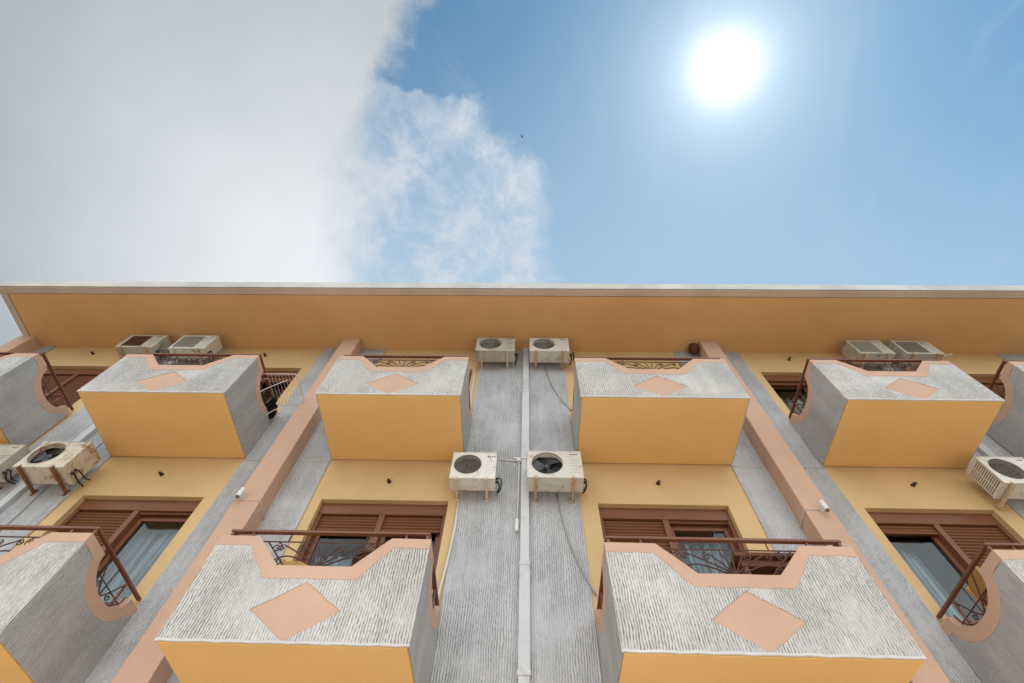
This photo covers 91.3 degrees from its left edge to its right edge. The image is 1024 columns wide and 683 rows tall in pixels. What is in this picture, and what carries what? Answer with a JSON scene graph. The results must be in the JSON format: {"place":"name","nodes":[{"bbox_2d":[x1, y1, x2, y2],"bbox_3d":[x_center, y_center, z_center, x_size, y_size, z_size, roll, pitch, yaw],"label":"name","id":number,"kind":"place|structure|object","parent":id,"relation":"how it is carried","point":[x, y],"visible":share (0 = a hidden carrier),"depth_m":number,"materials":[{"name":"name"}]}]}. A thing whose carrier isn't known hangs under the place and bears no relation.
{"place":"outdoors","nodes":[
{"label":"outdoors","id":0,"kind":"place"},
{"bbox_2d":[280,559,308,565],"bbox_3d":[-1.936,2.240,4.288,0.400,1.061,0.467,26,-64,-12],"label":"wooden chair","id":1,"kind":"object","parent":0,"point":[293,562],"visible":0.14,"depth_m":4.78,"materials":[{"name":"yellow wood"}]},
{"bbox_2d":[352,550,373,564],"bbox_3d":[-1.263,2.235,4.164,0.404,0.886,0.404,0,-61,2],"label":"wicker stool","id":2,"kind":"object","parent":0,"point":[361,555],"depth_m":4.46,"materials":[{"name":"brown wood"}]},
{"bbox_2d":[0,0,1023,345],"label":"sky","id":3,"kind":"structure","parent":0,"point":[835,142],"materials":[{"name":"blue"}]},
{"bbox_2d":[727,552,794,574],"bbox_3d":[2.194,2.184,3.980,0.680,0.800,0.500,0,-61,2],"label":"wooden table","id":4,"kind":"object","parent":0,"point":[769,570],"visible":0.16,"depth_m":4.19,"materials":[{"name":"brown wood"}]},
{"label":"ground","id":5,"kind":"structure","parent":0,"visible":0},
{"bbox_2d":[0,281,1023,682],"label":"apartment building","id":6,"kind":"structure","parent":5,"relation":"on","point":[710,431],"depth_m":6.03,"materials":[{"name":"paint"}]},
{"bbox_2d":[0,444,29,489],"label":"air conditioner","id":7,"kind":"object","parent":6,"relation":"attached to","point":[11,455],"visible":0.94,"depth_m":6.18,"materials":[{"name":"grey plastic"}]},
{"bbox_2d":[0,443,102,530],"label":"cable","id":8,"kind":"object","parent":6,"relation":"attached to","point":[23,509],"visible":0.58,"depth_m":5.92,"materials":[{"name":"grey plastic"}]},
{"bbox_2d":[12,441,100,495],"bbox_3d":[-5.543,1.551,6.152,0.697,0.517,0.420,0,-61,2],"label":"air conditioner","id":9,"kind":"object","parent":6,"relation":"attached to","point":[61,464],"visible":1,"depth_m":6.04,"materials":[{"name":"white metal"}]},
{"bbox_2d":[41,369,104,407],"bbox_3d":[-7.506,1.068,7.846,1.498,2.124,0.169,0,-61,2],"label":"balcony door","id":10,"kind":"structure","parent":6,"relation":"in","point":[71,380],"depth_m":8.45,"materials":[{"name":"brown paint"}]},
{"bbox_2d":[53,499,200,606],"bbox_3d":[-4.466,2.514,5.159,1.483,2.157,0.169,0,-61,2],"label":"balcony door","id":11,"kind":"structure","parent":6,"relation":"in","point":[118,520],"depth_m":5.91,"materials":[{"name":"brown paint"}]},
{"bbox_2d":[96,525,180,601],"bbox_3d":[-4.120,2.739,5.184,0.760,1.963,0.179,0,-61,2],"label":"curtain","id":12,"kind":"object","parent":6,"relation":"hanging from","point":[141,551],"visible":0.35,"depth_m":5.68,"materials":[{"name":"white fabric"}]},
{"bbox_2d":[114,335,171,361],"bbox_3d":[-6.432,0.151,8.784,0.729,0.497,0.366,0,-61,2],"label":"air conditioner","id":13,"kind":"object","parent":6,"relation":"attached to","point":[132,344],"visible":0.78,"depth_m":8.67,"materials":[{"name":"grey plastic"}]},
{"bbox_2d":[167,335,222,363],"bbox_3d":[-5.493,0.165,8.745,0.713,0.527,0.366,0,-61,2],"label":"air conditioner","id":14,"kind":"object","parent":6,"relation":"attached to","point":[208,344],"visible":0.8,"depth_m":8.64,"materials":[{"name":"grey plastic"}]},
{"bbox_2d":[235,487,245,498],"bbox_3d":[-3.063,1.720,5.657,0.065,0.155,0.110,0,-61,2],"label":"wall spotlight","id":15,"kind":"object","parent":6,"relation":"attached to","point":[240,494],"depth_m":5.64,"materials":[{"name":"metal"}]},
{"bbox_2d":[260,371,298,384],"bbox_3d":[-4.385,1.091,7.761,1.483,2.124,0.169,0,-61,2],"label":"balcony door","id":16,"kind":"structure","parent":6,"relation":"in","point":[280,376],"depth_m":8.51,"materials":[{"name":"brown paint"}]},
{"bbox_2d":[233,460,328,518],"bbox_3d":[-2.769,1.682,6.061,0.724,0.986,0.236,0,-61,2],"label":"cable","id":17,"kind":"object","parent":6,"relation":"attached to","point":[281,487],"visible":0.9,"depth_m":6.01,"materials":[{"name":"grey plastic"}]},
{"bbox_2d":[259,373,304,414],"bbox_3d":[-3.312,0.775,7.092,0.554,0.360,0.554,0,-61,2],"label":"laundry rack","id":18,"kind":"object","parent":6,"relation":"attached to","point":[285,388],"visible":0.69,"depth_m":7.18,"materials":[{"name":"white metal"}]},
{"bbox_2d":[265,396,277,415],"bbox_3d":[-3.453,0.932,7.205,0.071,0.226,0.237,0,-61,2],"label":"laundry","id":19,"kind":"object","parent":18,"relation":"hanging from","point":[272,405],"visible":0.98,"depth_m":7.19,"materials":[{"name":"black fabric"}]},
{"bbox_2d":[268,410,275,419],"bbox_3d":[-3.459,1.057,7.223,0.060,0.158,0.106,0,-61,2],"label":"laundry","id":20,"kind":"object","parent":18,"relation":"hanging from","point":[273,414],"visible":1,"depth_m":7.21,"materials":[{"name":"black fabric"}]},
{"bbox_2d":[311,556,352,565],"bbox_3d":[-1.936,2.843,4.967,0.702,1.603,0.162,0,-61,2],"label":"curtain","id":21,"kind":"object","parent":6,"relation":"hanging from","point":[345,562],"visible":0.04,"depth_m":5.62,"materials":[{"name":"white fabric"}]},
{"bbox_2d":[296,503,447,588],"bbox_3d":[-1.540,2.535,5.079,1.518,2.157,0.169,0,-61,2],"label":"balcony door","id":22,"kind":"structure","parent":6,"relation":"in","point":[331,516],"depth_m":5.81,"materials":[{"name":"brown paint"}]},
{"bbox_2d":[438,496,459,598],"bbox_3d":[-0.675,2.262,5.210,0.086,1.730,0.034,0,-61,2],"label":"pipe","id":23,"kind":"object","parent":6,"relation":"attached to","point":[449,551],"visible":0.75,"depth_m":5.29,"materials":[{"name":"white plastic"}]},
{"bbox_2d":[470,367,476,409],"bbox_3d":[-0.611,0.732,8.007,0.074,1.212,0.030,0,-61,2],"label":"pipe","id":24,"kind":"object","parent":6,"relation":"attached to","point":[472,388],"visible":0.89,"depth_m":7.96,"materials":[{"name":"white plastic"}]},
{"bbox_2d":[449,452,501,501],"bbox_3d":[-0.424,1.624,6.042,0.616,0.507,0.330,0,-61,2],"label":"air conditioner","id":25,"kind":"object","parent":6,"relation":"attached to","point":[475,471],"visible":1,"depth_m":5.91,"materials":[{"name":"grey plastic"}]},
{"bbox_2d":[475,338,517,369],"bbox_3d":[-0.257,0.201,8.617,0.718,0.517,0.356,0,-61,2],"label":"air conditioner","id":26,"kind":"object","parent":6,"relation":"attached to","point":[495,349],"visible":1,"depth_m":8.47,"materials":[{"name":"grey plastic"}]},
{"bbox_2d":[499,459,519,518],"bbox_3d":[-0.049,1.778,6.079,0.277,1.015,0.027,-1,-61,2],"label":"conduit","id":27,"kind":"object","parent":6,"relation":"attached to","point":[518,482],"visible":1,"depth_m":6.21,"materials":[{"name":"white plastic"}]},
{"bbox_2d":[514,518,518,531],"bbox_3d":[0.052,2.044,5.569,0.049,0.170,0.048,0,-61,2],"label":"junction box","id":28,"kind":"object","parent":6,"relation":"attached to","point":[516,527],"visible":1,"depth_m":5.54,"materials":[{"name":"white plastic"}]},
{"bbox_2d":[514,456,520,462],"bbox_3d":[0.072,1.531,6.502,0.107,0.100,0.046,0,-61,2],"label":"pipe elbow","id":29,"kind":"object","parent":6,"relation":"attached to","point":[518,459],"visible":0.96,"depth_m":6.48,"materials":[{"name":"white plastic"}]},
{"bbox_2d":[529,338,571,369],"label":"air conditioner","id":30,"kind":"object","parent":6,"relation":"attached to","point":[549,350],"visible":1,"depth_m":8.44,"materials":[{"name":"grey plastic"}]},
{"bbox_2d":[527,451,586,502],"bbox_3d":[0.531,1.615,6.014,0.712,0.519,0.360,0,-61,2],"label":"air conditioner","id":31,"kind":"object","parent":6,"relation":"attached to","point":[554,471],"visible":1,"depth_m":5.88,"materials":[{"name":"white metal"}]},
{"bbox_2d":[544,367,571,410],"bbox_3d":[0.728,0.735,7.982,0.384,1.226,0.021,0,-61,2],"label":"cable","id":32,"kind":"object","parent":6,"relation":"attached to","point":[555,391],"visible":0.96,"depth_m":7.88,"materials":[{"name":"grey plastic"}]},
{"bbox_2d":[556,493,596,595],"bbox_3d":[0.675,2.138,5.417,0.330,1.314,0.021,0,-61,2],"label":"cable","id":33,"kind":"object","parent":6,"relation":"attached to","point":[594,592],"visible":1,"depth_m":5.28,"materials":[{"name":"grey plastic"}]},
{"bbox_2d":[599,508,744,561],"bbox_3d":[1.736,2.559,4.989,1.513,2.157,0.169,0,-61,2],"label":"balcony door","id":34,"kind":"structure","parent":6,"relation":"in","point":[614,521],"depth_m":5.75,"materials":[{"name":"brown paint"}]},
{"bbox_2d":[688,343,697,354],"bbox_3d":[3.196,0.129,8.823,0.163,0.229,0.208,0,-61,2],"label":"bird nest","id":35,"kind":"object","parent":6,"relation":"in","point":[693,348],"visible":1,"depth_m":8.76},
{"bbox_2d":[679,543,731,573],"bbox_3d":[2.111,2.805,4.966,0.731,1.863,0.192,0,-61,2],"label":"curtain","id":36,"kind":"object","parent":6,"relation":"hanging from","point":[690,559],"visible":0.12,"depth_m":5.63,"materials":[{"name":"white fabric"}]},
{"bbox_2d":[733,466,833,528],"bbox_3d":[3.165,1.726,5.898,0.709,0.986,0.236,0,-61,2],"label":"cable","id":37,"kind":"object","parent":6,"relation":"attached to","point":[782,496],"visible":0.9,"depth_m":5.84,"materials":[{"name":"grey plastic"}]},
{"bbox_2d":[764,376,807,393],"bbox_3d":[4.859,1.159,7.507,1.458,2.124,0.169,0,-61,2],"label":"balcony door","id":38,"kind":"structure","parent":6,"relation":"in","point":[776,382],"depth_m":8.28,"materials":[{"name":"brown paint"}]},
{"bbox_2d":[780,396,806,413],"bbox_3d":[4.482,1.394,7.520,0.671,1.860,0.176,0,-61,2],"label":"curtain","id":39,"kind":"object","parent":6,"relation":"hanging from","point":[787,402],"visible":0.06,"depth_m":8.20,"materials":[{"name":"white fabric"}]},
{"bbox_2d":[818,500,829,511],"bbox_3d":[3.381,1.794,5.432,0.065,0.155,0.110,0,-61,2],"label":"wall spotlight","id":40,"kind":"object","parent":6,"relation":"attached to","point":[824,507],"depth_m":5.42,"materials":[{"name":"metal"}]},
{"bbox_2d":[841,340,895,370],"bbox_3d":[5.997,0.250,8.430,0.582,0.507,0.366,0,-61,2],"label":"air conditioner","id":41,"kind":"object","parent":6,"relation":"attached to","point":[858,349],"visible":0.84,"depth_m":8.32,"materials":[{"name":"grey plastic"}]},
{"bbox_2d":[888,341,944,370],"bbox_3d":[6.766,0.255,8.408,0.612,0.507,0.366,0,-61,2],"label":"air conditioner","id":42,"kind":"object","parent":6,"relation":"attached to","point":[913,349],"visible":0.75,"depth_m":8.30,"materials":[{"name":"grey plastic"}]},
{"bbox_2d":[899,550,965,620],"bbox_3d":[4.295,2.828,4.882,0.445,1.813,0.147,-10,-62,7],"label":"curtain","id":43,"kind":"object","parent":6,"relation":"hanging from","point":[929,582],"visible":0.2,"depth_m":5.33,"materials":[{"name":"white fabric"}]},
{"bbox_2d":[867,512,1023,623],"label":"balcony door","id":44,"kind":"structure","parent":6,"relation":"in","point":[959,537],"depth_m":5.63,"materials":[{"name":"brown paint"}]},
{"bbox_2d":[965,566,987,609],"bbox_3d":[4.416,2.357,4.152,0.467,1.061,0.400,-13,-63,9],"label":"wooden chair","id":45,"kind":"object","parent":6,"relation":"on","point":[971,589],"visible":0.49,"depth_m":4.54,"materials":[{"name":"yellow wood"}]},
{"bbox_2d":[972,377,1004,406],"bbox_3d":[7.558,1.179,7.433,1.478,2.124,0.169,0,-61,2],"label":"balcony door","id":46,"kind":"structure","parent":6,"relation":"in","point":[986,382],"depth_m":8.18,"materials":[{"name":"brown paint"}]},
{"bbox_2d":[965,456,1023,509],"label":"air conditioner","id":47,"kind":"object","parent":6,"relation":"attached to","point":[1002,478],"visible":1,"depth_m":5.81,"materials":[{"name":"white metal"}]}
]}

